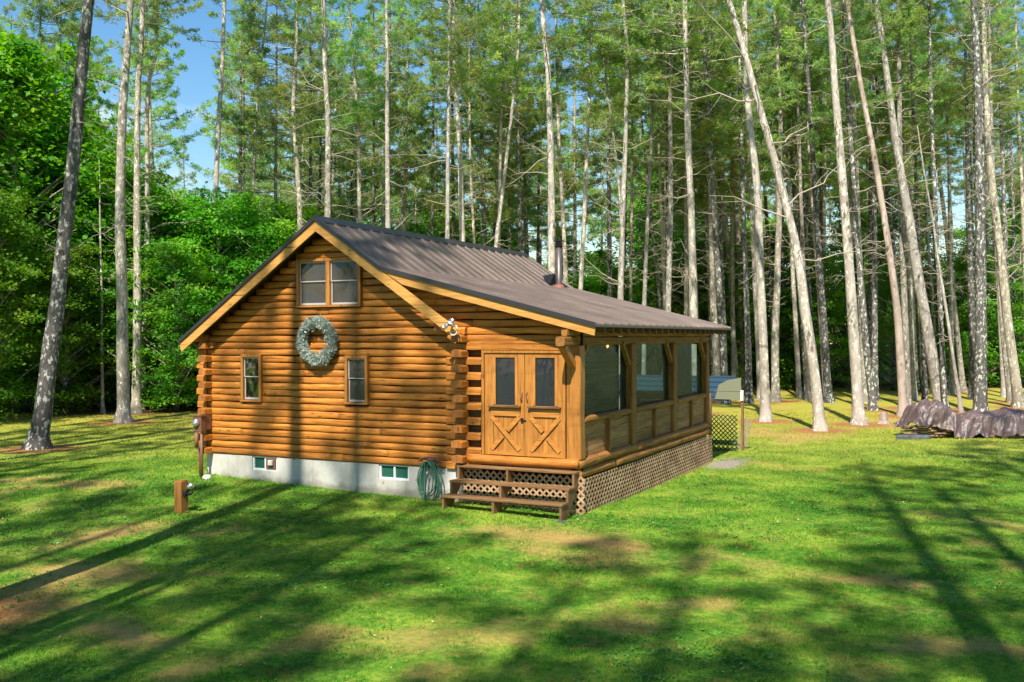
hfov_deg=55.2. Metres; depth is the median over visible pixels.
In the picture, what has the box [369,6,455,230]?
pine tree
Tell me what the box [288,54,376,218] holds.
pine tree
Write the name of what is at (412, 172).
pine tree
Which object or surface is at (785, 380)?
maple tree
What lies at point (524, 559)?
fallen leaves
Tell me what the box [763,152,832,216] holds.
pine tree
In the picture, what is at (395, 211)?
pine tree
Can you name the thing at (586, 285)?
maple tree
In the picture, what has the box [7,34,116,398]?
maple tree
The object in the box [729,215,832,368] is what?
maple tree
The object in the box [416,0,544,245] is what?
pine tree
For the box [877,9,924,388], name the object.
pine tree
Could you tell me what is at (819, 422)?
pine tree
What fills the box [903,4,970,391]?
pine tree
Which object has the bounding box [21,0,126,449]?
pine tree
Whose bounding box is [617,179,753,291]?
maple tree
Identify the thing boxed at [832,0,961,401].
pine tree
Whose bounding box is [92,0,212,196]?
pine tree
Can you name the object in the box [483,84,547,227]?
pine tree
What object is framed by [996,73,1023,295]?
pine tree
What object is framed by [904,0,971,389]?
pine tree
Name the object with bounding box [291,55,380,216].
pine tree
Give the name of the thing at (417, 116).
pine tree
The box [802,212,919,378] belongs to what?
hemlock tree
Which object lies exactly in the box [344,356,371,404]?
window
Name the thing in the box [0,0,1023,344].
sky
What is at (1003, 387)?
pine tree
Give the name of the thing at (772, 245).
maple tree
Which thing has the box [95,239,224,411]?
maple tree
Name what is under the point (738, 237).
pine tree
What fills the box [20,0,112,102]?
pine tree
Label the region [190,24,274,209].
pine tree
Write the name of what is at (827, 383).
pine tree
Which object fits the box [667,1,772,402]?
pine tree
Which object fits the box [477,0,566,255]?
pine tree
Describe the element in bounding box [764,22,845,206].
pine tree
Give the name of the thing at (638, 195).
pine tree
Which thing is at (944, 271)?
maple tree
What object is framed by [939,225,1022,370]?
maple tree
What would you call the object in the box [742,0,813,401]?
pine tree
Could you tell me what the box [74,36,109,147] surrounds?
pine tree
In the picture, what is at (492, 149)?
pine tree
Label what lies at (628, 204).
pine tree
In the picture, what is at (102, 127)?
maple tree
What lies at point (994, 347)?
hemlock tree
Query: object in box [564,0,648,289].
pine tree
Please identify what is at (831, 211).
pine tree
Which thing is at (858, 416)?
pine tree
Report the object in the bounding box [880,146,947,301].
pine tree
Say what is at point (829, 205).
pine tree
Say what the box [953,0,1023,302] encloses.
pine tree
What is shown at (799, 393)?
pine tree
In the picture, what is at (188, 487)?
spotlight
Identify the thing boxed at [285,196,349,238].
maple tree
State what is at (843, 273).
hemlock tree
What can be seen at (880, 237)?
hemlock tree
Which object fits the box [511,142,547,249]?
pine tree
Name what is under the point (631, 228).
pine tree
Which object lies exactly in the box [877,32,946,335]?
pine tree
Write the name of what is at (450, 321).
floodlight
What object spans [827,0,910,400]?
pine tree
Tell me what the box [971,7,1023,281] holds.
pine tree
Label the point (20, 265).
maple tree
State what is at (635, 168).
pine tree
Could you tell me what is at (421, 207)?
pine tree
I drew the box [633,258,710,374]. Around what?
maple tree
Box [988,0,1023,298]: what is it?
pine tree
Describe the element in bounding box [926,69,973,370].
pine tree
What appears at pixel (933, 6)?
pine tree
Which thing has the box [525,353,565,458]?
door
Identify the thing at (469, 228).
maple tree
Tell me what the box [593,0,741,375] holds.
pine tree
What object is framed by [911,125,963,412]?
pine tree
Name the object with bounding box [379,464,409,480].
basement window
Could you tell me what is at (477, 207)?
pine tree
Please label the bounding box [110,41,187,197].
pine tree
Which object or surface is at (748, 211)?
pine tree
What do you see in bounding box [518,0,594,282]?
pine tree
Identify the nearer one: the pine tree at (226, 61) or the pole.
the pole
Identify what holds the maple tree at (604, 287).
on the ground at (842, 397)
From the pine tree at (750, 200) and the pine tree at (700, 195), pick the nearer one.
the pine tree at (750, 200)
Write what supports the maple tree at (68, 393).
on the ground at (842, 397)
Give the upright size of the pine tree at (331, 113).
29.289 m
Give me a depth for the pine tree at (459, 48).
45.95 m
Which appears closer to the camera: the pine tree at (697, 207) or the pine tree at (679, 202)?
the pine tree at (679, 202)
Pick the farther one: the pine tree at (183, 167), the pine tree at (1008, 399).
the pine tree at (183, 167)
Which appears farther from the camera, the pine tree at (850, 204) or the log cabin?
the pine tree at (850, 204)
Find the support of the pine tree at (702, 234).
on the ground at (842, 397)
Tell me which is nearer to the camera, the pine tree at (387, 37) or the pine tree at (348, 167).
the pine tree at (387, 37)
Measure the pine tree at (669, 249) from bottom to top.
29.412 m
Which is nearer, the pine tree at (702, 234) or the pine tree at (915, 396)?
the pine tree at (915, 396)
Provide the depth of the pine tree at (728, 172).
68.63 m
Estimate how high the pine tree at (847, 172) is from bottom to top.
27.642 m
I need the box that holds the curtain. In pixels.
[677,343,691,392]
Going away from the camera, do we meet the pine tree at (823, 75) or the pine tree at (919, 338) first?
the pine tree at (823, 75)
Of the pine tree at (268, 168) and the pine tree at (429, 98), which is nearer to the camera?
the pine tree at (429, 98)
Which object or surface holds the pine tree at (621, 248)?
on the ground at (842, 397)
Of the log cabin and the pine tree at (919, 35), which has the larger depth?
the pine tree at (919, 35)
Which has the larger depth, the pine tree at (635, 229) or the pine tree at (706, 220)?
the pine tree at (635, 229)
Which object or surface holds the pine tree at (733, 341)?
on the ground at (842, 397)
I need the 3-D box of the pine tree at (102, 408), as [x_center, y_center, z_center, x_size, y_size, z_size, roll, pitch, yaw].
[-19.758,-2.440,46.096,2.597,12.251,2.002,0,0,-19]
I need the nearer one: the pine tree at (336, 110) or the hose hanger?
the hose hanger
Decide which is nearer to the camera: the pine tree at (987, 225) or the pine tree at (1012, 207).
the pine tree at (1012, 207)
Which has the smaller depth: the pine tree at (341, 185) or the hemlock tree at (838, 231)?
the hemlock tree at (838, 231)
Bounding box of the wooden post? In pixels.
[174,479,187,513]
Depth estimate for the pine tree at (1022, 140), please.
70.96 m
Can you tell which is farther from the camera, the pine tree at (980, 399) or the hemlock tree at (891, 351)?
the hemlock tree at (891, 351)
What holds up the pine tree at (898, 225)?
on the ground at (842, 397)
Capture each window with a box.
[240,354,265,401]
[253,455,276,470]
[295,257,364,307]
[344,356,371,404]
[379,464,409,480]
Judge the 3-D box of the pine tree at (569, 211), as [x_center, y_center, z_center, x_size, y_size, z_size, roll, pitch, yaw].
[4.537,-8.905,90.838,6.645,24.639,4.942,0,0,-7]
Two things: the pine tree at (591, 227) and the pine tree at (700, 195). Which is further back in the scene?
the pine tree at (591, 227)
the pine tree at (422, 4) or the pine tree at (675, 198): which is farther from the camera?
the pine tree at (675, 198)
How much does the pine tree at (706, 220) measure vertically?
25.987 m
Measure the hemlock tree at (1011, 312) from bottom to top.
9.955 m
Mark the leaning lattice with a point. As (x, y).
(746, 426)
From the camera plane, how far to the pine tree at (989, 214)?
94.41 m
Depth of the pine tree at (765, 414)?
40.65 m
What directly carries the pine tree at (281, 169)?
on the ground at (842, 397)
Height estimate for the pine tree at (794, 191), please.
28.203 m
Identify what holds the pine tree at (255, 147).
on the ground at (842, 397)
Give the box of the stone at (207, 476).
[202,474,211,479]
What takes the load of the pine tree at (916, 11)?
on the ground at (842, 397)
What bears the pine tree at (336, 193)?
on the ground at (842, 397)
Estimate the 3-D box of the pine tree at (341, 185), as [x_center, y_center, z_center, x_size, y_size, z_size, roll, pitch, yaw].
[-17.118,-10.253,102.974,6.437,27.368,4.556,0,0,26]
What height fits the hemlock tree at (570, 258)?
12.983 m
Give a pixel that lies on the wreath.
(320, 322)
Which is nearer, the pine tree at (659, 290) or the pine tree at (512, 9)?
the pine tree at (512, 9)
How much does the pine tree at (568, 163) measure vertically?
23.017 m
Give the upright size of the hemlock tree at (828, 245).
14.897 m
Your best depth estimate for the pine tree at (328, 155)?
46.91 m
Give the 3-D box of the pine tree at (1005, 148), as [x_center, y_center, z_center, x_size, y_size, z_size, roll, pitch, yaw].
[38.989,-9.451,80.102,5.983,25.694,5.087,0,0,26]
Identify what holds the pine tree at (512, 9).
on the ground at (842, 397)
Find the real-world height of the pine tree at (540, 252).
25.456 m
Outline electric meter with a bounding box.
[192,414,211,476]
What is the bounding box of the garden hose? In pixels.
[417,461,442,500]
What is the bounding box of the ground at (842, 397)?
[0,347,1023,681]
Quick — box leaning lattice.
[736,418,752,448]
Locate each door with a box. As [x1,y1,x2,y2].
[485,353,525,455]
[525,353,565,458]
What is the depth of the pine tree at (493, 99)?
55.90 m
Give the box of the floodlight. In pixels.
[440,318,457,335]
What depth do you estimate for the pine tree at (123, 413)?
41.07 m
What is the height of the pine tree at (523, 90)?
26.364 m
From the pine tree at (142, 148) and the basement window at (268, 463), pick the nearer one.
the basement window at (268, 463)
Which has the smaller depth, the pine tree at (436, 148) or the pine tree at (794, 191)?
the pine tree at (794, 191)
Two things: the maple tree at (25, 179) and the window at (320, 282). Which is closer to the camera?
the window at (320, 282)
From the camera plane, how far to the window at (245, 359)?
22.42 m
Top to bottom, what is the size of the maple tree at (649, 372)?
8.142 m
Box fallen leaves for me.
[0,413,1018,681]
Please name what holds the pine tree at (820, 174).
on the ground at (842, 397)
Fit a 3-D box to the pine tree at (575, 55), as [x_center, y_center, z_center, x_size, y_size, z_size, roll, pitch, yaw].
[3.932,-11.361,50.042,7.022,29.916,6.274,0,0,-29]
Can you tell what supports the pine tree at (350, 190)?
on the ground at (842, 397)
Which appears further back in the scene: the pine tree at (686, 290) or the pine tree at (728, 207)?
the pine tree at (728, 207)
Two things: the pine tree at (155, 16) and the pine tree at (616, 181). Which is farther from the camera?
the pine tree at (616, 181)
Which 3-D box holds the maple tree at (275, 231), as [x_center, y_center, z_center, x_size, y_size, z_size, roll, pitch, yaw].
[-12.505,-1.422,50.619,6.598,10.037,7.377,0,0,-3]
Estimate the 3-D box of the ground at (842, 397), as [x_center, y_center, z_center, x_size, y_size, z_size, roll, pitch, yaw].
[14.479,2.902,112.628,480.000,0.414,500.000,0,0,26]
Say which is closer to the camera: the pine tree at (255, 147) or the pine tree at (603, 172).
the pine tree at (255, 147)
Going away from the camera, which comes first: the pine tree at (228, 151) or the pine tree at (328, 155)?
the pine tree at (328, 155)
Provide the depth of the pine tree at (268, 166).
90.75 m
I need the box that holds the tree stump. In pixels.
[877,412,890,423]
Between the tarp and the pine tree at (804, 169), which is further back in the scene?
the pine tree at (804, 169)
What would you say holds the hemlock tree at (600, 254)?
on the ground at (842, 397)
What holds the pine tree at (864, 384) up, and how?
on the ground at (842, 397)
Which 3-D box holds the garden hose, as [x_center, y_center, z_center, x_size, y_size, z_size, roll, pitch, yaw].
[-1.736,2.900,20.019,0.571,0.875,0.344,0,0,26]
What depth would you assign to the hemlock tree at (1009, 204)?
91.67 m
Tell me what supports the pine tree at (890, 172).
on the ground at (842, 397)
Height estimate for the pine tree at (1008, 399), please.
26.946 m
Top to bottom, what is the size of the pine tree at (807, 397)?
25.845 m
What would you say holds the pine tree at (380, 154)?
on the ground at (842, 397)
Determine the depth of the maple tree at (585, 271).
99.02 m
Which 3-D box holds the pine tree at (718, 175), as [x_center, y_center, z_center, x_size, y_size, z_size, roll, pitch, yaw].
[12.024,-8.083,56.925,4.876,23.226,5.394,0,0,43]
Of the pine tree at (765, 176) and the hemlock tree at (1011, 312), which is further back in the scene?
the hemlock tree at (1011, 312)
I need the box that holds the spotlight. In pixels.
[183,482,193,496]
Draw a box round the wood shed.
[619,374,743,450]
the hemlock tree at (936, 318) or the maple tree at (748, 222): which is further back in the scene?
the maple tree at (748, 222)
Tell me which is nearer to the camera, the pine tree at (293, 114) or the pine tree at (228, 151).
the pine tree at (293, 114)
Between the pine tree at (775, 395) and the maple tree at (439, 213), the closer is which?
the pine tree at (775, 395)
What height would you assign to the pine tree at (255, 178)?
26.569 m
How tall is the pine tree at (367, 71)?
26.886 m
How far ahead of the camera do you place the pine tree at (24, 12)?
57.53 m
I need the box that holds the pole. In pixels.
[984,435,1023,437]
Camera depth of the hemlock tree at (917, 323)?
82.43 m
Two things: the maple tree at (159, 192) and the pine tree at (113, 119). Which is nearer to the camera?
the maple tree at (159, 192)
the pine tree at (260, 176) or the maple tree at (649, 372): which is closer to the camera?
the pine tree at (260, 176)
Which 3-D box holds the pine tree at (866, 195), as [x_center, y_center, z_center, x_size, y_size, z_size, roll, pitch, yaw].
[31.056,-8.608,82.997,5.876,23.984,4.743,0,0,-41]
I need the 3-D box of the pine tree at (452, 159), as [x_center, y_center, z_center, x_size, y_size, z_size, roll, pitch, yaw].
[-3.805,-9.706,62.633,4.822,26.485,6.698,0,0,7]
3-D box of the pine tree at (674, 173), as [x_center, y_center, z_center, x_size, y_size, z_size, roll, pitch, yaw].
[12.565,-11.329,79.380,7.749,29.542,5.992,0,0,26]
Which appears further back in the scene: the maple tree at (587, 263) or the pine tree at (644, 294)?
the maple tree at (587, 263)
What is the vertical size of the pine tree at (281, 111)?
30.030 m
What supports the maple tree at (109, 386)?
on the ground at (842, 397)
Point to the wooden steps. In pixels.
(448, 499)
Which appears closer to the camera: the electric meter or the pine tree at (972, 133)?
the electric meter
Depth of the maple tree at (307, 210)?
54.28 m
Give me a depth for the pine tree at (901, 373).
42.97 m
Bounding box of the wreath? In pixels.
[295,314,338,366]
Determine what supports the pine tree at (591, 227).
on the ground at (842, 397)
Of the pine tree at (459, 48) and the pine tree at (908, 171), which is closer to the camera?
the pine tree at (459, 48)
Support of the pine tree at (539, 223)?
on the ground at (842, 397)
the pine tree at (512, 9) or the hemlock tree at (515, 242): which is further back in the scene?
the hemlock tree at (515, 242)
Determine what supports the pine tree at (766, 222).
on the ground at (842, 397)
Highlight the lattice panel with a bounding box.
[709,414,737,450]
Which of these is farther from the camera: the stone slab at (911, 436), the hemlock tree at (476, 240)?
the hemlock tree at (476, 240)
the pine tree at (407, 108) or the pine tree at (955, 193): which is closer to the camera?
the pine tree at (407, 108)
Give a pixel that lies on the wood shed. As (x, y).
(725, 388)
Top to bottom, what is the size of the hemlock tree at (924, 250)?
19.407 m
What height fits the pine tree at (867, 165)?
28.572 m
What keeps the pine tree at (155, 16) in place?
on the ground at (842, 397)
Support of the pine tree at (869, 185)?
on the ground at (842, 397)
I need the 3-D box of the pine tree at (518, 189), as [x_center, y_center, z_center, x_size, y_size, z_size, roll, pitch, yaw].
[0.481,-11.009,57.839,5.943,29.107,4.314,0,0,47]
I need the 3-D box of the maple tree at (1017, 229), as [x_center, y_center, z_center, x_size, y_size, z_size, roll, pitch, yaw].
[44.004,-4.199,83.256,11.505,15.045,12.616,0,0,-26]
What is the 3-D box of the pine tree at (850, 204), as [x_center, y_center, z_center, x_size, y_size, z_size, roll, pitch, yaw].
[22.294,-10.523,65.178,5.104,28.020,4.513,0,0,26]
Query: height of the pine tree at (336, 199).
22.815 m
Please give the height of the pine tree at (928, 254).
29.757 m
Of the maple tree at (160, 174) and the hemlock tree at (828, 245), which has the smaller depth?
the maple tree at (160, 174)
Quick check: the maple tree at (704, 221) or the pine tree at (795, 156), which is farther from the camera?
the maple tree at (704, 221)
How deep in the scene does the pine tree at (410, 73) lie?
69.94 m
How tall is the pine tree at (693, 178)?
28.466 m
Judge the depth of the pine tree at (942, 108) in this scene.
50.43 m
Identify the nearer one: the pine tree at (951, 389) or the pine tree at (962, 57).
the pine tree at (951, 389)
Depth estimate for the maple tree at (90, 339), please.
51.97 m
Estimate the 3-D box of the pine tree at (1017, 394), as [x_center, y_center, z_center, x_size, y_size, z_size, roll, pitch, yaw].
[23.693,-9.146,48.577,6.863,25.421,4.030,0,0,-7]
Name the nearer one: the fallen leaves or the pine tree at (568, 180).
the fallen leaves
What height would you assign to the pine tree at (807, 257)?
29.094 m
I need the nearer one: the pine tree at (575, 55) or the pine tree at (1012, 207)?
the pine tree at (575, 55)
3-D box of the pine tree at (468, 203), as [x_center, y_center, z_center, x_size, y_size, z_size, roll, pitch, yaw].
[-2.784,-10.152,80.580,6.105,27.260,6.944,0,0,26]
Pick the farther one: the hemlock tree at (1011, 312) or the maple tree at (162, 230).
the hemlock tree at (1011, 312)
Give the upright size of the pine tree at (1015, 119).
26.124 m
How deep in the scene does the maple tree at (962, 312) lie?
66.23 m
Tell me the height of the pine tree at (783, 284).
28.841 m
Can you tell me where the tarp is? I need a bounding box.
[893,399,1023,438]
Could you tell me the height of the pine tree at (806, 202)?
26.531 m
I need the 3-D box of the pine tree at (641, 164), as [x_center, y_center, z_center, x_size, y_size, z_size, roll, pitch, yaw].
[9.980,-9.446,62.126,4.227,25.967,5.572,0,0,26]
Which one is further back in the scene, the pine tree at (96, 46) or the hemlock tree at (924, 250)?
the hemlock tree at (924, 250)
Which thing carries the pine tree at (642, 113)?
on the ground at (842, 397)
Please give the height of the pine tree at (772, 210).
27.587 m
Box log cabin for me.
[178,215,730,514]
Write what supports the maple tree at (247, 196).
on the ground at (842, 397)
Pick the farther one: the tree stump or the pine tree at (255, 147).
the pine tree at (255, 147)
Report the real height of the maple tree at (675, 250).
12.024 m
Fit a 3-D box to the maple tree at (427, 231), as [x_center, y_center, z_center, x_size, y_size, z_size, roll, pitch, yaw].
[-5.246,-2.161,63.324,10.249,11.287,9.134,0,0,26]
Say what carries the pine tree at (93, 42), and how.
on the ground at (842, 397)
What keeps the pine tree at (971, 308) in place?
on the ground at (842, 397)
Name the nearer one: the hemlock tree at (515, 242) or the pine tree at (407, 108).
the pine tree at (407, 108)
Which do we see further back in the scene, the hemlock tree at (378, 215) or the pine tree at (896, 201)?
the hemlock tree at (378, 215)
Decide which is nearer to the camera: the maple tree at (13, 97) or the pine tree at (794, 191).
the maple tree at (13, 97)
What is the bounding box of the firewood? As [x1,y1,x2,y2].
[917,432,930,434]
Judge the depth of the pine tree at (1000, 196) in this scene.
99.77 m
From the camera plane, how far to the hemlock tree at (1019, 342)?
67.08 m
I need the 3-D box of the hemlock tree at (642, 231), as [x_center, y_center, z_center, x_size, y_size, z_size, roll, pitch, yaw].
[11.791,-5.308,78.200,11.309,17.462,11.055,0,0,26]
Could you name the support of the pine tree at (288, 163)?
on the ground at (842, 397)
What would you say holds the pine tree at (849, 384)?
on the ground at (842, 397)
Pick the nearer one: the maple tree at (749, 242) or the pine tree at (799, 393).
the pine tree at (799, 393)
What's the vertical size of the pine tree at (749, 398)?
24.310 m
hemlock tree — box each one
[356,159,397,227]
[465,237,482,244]
[482,203,535,256]
[545,225,587,279]
[584,248,614,294]
[605,168,683,370]
[767,197,845,375]
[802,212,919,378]
[825,185,897,359]
[826,186,926,369]
[836,191,917,378]
[877,261,930,390]
[886,266,968,386]
[887,185,954,359]
[890,267,946,376]
[961,253,1023,382]
[964,276,1023,384]
[988,170,1023,350]
[995,245,1023,377]
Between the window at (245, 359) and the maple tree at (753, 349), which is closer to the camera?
the window at (245, 359)
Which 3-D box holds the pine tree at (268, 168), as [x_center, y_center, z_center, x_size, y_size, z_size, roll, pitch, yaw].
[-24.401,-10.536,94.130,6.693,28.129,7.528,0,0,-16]
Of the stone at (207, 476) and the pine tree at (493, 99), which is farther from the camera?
the pine tree at (493, 99)
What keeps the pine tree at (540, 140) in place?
on the ground at (842, 397)
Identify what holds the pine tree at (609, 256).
on the ground at (842, 397)
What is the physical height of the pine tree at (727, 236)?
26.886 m
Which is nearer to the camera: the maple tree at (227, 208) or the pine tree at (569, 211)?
the maple tree at (227, 208)
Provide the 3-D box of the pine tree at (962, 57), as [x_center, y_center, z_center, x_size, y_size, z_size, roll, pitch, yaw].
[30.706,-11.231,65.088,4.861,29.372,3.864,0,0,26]
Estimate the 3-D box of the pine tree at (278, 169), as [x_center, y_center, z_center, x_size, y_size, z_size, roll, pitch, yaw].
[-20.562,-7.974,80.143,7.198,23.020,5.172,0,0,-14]
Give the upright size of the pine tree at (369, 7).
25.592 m
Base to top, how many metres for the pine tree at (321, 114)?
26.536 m
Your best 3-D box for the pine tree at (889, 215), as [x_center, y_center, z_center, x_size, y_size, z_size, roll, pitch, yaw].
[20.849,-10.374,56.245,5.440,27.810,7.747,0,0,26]
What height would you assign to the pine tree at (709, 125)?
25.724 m
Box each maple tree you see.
[0,22,104,410]
[0,27,158,412]
[0,95,166,407]
[0,187,76,423]
[4,241,132,415]
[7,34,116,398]
[9,142,211,407]
[25,164,131,403]
[69,194,231,406]
[76,165,184,405]
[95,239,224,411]
[106,181,252,403]
[139,191,283,406]
[180,188,296,371]
[199,215,299,301]
[231,195,338,272]
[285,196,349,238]
[362,188,491,245]
[395,221,491,243]
[411,208,512,249]
[562,271,606,294]
[571,197,702,369]
[572,252,617,284]
[577,264,660,374]
[616,276,671,374]
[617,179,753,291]
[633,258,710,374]
[637,235,742,371]
[649,235,770,390]
[701,231,785,379]
[710,271,790,383]
[727,220,830,381]
[727,290,801,389]
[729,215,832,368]
[768,251,867,390]
[915,261,988,374]
[927,248,1023,386]
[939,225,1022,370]
[988,209,1023,371]
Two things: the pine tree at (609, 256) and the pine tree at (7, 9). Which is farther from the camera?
the pine tree at (7, 9)
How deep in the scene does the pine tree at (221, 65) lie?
51.90 m
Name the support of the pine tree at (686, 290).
on the ground at (842, 397)
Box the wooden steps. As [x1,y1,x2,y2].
[441,464,580,522]
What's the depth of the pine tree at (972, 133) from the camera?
59.97 m
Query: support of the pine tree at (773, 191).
on the ground at (842, 397)
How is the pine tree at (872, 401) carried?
on the ground at (842, 397)
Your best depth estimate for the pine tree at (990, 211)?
96.12 m
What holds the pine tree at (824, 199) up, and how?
on the ground at (842, 397)
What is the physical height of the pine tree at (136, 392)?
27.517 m
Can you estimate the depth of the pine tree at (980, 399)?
43.89 m
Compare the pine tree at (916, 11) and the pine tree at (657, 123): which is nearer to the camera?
the pine tree at (916, 11)
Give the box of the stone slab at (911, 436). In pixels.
[896,434,930,439]
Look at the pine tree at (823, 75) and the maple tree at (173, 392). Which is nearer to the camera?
the maple tree at (173, 392)
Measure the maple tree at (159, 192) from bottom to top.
12.106 m
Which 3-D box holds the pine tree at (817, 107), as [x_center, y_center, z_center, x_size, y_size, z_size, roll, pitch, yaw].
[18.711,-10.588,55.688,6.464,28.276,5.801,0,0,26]
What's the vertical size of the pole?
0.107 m
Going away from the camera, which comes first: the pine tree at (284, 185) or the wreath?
the wreath
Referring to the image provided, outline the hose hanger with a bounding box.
[418,456,442,468]
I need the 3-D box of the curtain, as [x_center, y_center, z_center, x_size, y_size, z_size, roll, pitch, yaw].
[4.766,0.759,27.439,0.571,1.381,0.079,0,0,26]
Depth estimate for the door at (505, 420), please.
19.56 m
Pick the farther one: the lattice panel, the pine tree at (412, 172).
the pine tree at (412, 172)
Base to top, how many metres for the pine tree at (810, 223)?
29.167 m
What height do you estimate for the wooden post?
0.845 m
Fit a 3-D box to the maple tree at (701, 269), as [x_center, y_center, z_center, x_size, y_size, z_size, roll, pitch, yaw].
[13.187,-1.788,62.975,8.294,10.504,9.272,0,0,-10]
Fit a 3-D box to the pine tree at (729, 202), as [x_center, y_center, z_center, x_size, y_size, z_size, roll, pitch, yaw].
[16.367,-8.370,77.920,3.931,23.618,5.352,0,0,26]
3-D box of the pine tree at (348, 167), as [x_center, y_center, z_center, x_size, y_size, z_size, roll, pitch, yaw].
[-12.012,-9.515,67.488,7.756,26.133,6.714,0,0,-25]
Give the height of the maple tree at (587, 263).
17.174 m
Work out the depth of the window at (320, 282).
21.40 m
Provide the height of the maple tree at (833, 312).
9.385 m
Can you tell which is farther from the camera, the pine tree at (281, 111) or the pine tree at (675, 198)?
the pine tree at (281, 111)
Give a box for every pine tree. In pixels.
[0,0,104,104]
[0,2,25,35]
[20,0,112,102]
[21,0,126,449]
[53,0,104,121]
[65,68,116,143]
[70,160,115,413]
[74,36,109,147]
[80,0,180,422]
[85,0,212,410]
[86,36,133,142]
[88,0,205,413]
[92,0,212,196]
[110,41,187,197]
[168,145,201,354]
[170,0,268,307]
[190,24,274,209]
[199,0,326,208]
[205,19,278,193]
[211,0,275,201]
[218,0,305,249]
[225,103,280,206]
[227,136,272,206]
[228,148,273,198]
[234,86,291,206]
[249,0,346,235]
[255,62,338,213]
[261,131,291,203]
[265,0,380,222]
[267,70,346,200]
[267,84,337,216]
[269,1,342,217]
[271,58,318,202]
[278,0,349,218]
[283,18,402,230]
[286,139,343,204]
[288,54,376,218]
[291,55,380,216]
[309,0,406,224]
[323,71,399,221]
[331,0,415,225]
[331,75,382,221]
[334,131,356,216]
[337,0,408,226]
[350,0,424,228]
[352,0,428,226]
[354,52,439,219]
[365,114,430,231]
[367,0,431,227]
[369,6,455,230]
[380,1,475,235]
[380,97,445,228]
[384,79,442,231]
[386,0,494,238]
[403,0,539,241]
[407,0,512,243]
[413,112,458,230]
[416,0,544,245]
[416,1,486,239]
[445,52,523,243]
[455,17,540,246]
[463,6,554,249]
[466,0,545,247]
[468,0,559,262]
[472,0,567,247]
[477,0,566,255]
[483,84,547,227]
[486,52,591,264]
[487,30,567,251]
[503,0,602,284]
[510,77,580,265]
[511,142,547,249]
[512,1,621,287]
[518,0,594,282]
[524,0,657,289]
[529,92,579,273]
[530,115,593,261]
[556,0,672,408]
[561,28,657,269]
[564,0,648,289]
[573,0,643,296]
[576,81,634,248]
[578,0,677,301]
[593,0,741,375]
[599,59,655,292]
[600,0,694,309]
[603,121,643,243]
[604,75,697,231]
[605,77,663,270]
[608,0,702,374]
[613,2,683,374]
[615,0,728,311]
[627,0,717,300]
[627,95,702,299]
[627,153,647,270]
[632,2,691,309]
[633,86,700,236]
[634,83,721,297]
[646,33,738,299]
[647,0,783,404]
[650,0,719,315]
[654,0,706,318]
[657,75,724,312]
[661,2,741,375]
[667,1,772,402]
[670,0,872,430]
[673,3,758,366]
[675,135,718,254]
[682,0,761,375]
[683,8,789,399]
[684,0,796,402]
[690,11,755,377]
[694,40,751,269]
[694,76,770,356]
[698,2,758,390]
[715,3,795,329]
[715,143,747,364]
[720,0,810,421]
[721,3,795,298]
[725,159,774,218]
[736,0,841,395]
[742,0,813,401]
[746,4,825,397]
[754,0,866,402]
[756,0,861,398]
[758,0,837,329]
[758,144,791,216]
[759,149,804,318]
[761,1,794,384]
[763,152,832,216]
[764,0,822,400]
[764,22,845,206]
[773,3,826,389]
[777,22,828,253]
[782,0,893,354]
[784,5,858,382]
[793,0,882,424]
[794,15,859,387]
[802,0,898,410]
[802,38,868,275]
[804,1,867,387]
[806,0,910,416]
[813,0,884,402]
[814,20,884,388]
[817,37,897,233]
[817,137,839,255]
[824,0,947,404]
[826,25,924,351]
[826,154,835,374]
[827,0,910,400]
[831,0,922,305]
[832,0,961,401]
[843,0,973,399]
[843,14,886,384]
[858,0,969,399]
[859,151,912,374]
[863,2,898,388]
[867,0,956,393]
[875,13,937,391]
[876,40,928,269]
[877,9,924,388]
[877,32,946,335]
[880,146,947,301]
[884,0,974,406]
[888,96,927,315]
[891,0,955,347]
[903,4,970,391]
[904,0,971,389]
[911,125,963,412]
[913,0,1023,411]
[920,29,973,394]
[922,0,1012,399]
[926,0,1023,407]
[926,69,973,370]
[941,74,989,246]
[943,5,998,281]
[947,0,1023,402]
[948,0,1005,303]
[950,98,1017,288]
[951,0,1023,396]
[951,84,1023,253]
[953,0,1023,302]
[963,175,1006,237]
[964,185,1008,229]
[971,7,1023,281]
[986,4,1023,353]
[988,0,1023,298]
[988,113,1017,309]
[989,142,1016,238]
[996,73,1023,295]
[1004,16,1023,189]
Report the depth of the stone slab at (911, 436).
33.39 m
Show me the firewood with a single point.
(925, 433)
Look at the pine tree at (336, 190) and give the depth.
98.27 m
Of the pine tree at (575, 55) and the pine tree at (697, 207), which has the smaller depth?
the pine tree at (575, 55)
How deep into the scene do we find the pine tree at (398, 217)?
86.40 m

